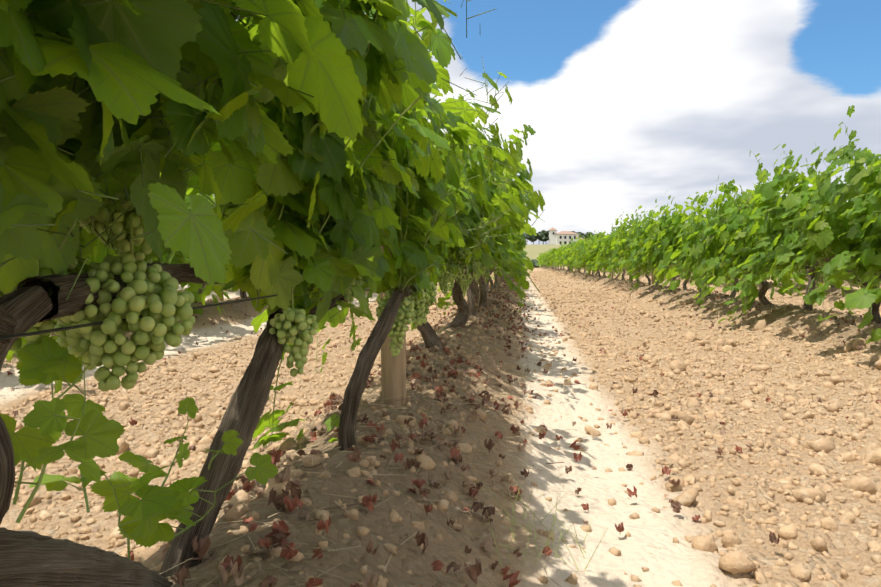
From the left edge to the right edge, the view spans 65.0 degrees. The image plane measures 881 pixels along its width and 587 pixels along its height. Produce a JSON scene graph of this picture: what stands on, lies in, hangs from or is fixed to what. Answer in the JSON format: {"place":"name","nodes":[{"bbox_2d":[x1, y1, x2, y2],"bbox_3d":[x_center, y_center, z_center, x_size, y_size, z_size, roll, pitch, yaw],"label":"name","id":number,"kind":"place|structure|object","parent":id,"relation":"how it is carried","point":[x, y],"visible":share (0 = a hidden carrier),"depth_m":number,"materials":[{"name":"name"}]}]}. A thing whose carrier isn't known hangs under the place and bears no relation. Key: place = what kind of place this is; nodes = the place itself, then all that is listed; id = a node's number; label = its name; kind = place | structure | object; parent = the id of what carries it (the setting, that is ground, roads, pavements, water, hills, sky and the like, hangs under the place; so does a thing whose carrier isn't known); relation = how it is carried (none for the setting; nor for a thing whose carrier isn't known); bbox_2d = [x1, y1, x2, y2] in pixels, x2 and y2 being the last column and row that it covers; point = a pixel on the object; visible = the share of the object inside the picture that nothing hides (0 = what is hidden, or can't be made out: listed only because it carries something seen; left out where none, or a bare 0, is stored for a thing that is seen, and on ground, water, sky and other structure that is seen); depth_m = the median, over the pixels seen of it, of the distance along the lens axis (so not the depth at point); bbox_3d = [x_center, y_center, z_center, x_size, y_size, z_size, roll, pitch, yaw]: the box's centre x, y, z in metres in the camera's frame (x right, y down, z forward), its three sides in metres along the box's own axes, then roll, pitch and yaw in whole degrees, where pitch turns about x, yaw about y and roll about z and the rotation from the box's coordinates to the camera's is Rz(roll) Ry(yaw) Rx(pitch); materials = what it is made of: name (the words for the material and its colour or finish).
{"place":"outdoors","nodes":[
{"label":"outdoors","id":0,"kind":"place"},
{"bbox_2d":[0,244,880,586],"bbox_3d":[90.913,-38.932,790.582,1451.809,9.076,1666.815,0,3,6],"label":"terrain","id":1,"kind":"structure","parent":0,"point":[684,562],"depth_m":2.34,"materials":[{"name":"soil"}]},
{"bbox_2d":[0,0,880,586],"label":"vine","id":2,"kind":"object","parent":1,"relation":"on","point":[126,60],"depth_m":1.09,"materials":[{"name":"green plant"}]},
{"bbox_2d":[0,190,880,391],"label":"grape bunches","id":3,"kind":"object","parent":2,"relation":"attached to","point":[163,308],"visible":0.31,"depth_m":0.79,"materials":[{"name":"green food"}]},
{"bbox_2d":[0,269,880,586],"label":"stones","id":4,"kind":"object","parent":1,"relation":"on","point":[732,561],"depth_m":3.31,"materials":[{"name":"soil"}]},
{"bbox_2d":[0,0,880,586],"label":"vine shoots","id":5,"kind":"object","parent":1,"relation":"on","point":[38,484],"visible":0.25,"depth_m":1.52,"materials":[{"name":"green plant"}]},
{"bbox_2d":[4,268,880,586],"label":"fallen leaves","id":6,"kind":"object","parent":1,"relation":"on","point":[230,566],"visible":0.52,"depth_m":1.95,"materials":[{"name":"red plant"}]},
{"bbox_2d":[217,186,823,406],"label":"wood stakes","id":7,"kind":"object","parent":1,"relation":"on","point":[393,377],"depth_m":2.32,"materials":[{"name":"brown wood"}]},
{"bbox_2d":[0,12,880,340],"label":"trellis wires","id":8,"kind":"object","parent":7,"relation":"attached to","point":[140,316],"depth_m":0.70,"materials":[{"name":"grey metal"}]},
{"bbox_2d":[549,230,578,243],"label":"house walls","id":9,"kind":"structure","parent":1,"relation":"on","point":[555,238],"depth_m":340.85,"materials":[{"name":"beige paint"}]},
{"bbox_2d":[553,232,575,243],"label":"house windows","id":10,"kind":"structure","parent":9,"relation":"in","point":[565,242],"depth_m":340.51,"materials":[{"name":"grey glass"}]},
{"bbox_2d":[548,227,583,239],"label":"house roof","id":11,"kind":"structure","parent":9,"relation":"on","point":[564,232],"depth_m":342.05,"materials":[{"name":"orange tile"}]},
{"bbox_2d":[523,230,610,267],"bbox_3d":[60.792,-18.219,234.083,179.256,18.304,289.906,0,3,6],"label":"tree","id":12,"kind":"object","parent":1,"relation":"on","point":[542,235],"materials":[{"name":"green plant"}]},
{"bbox_2d":[213,0,880,244],"label":"sky","id":13,"kind":"structure","parent":0,"point":[628,104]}
]}

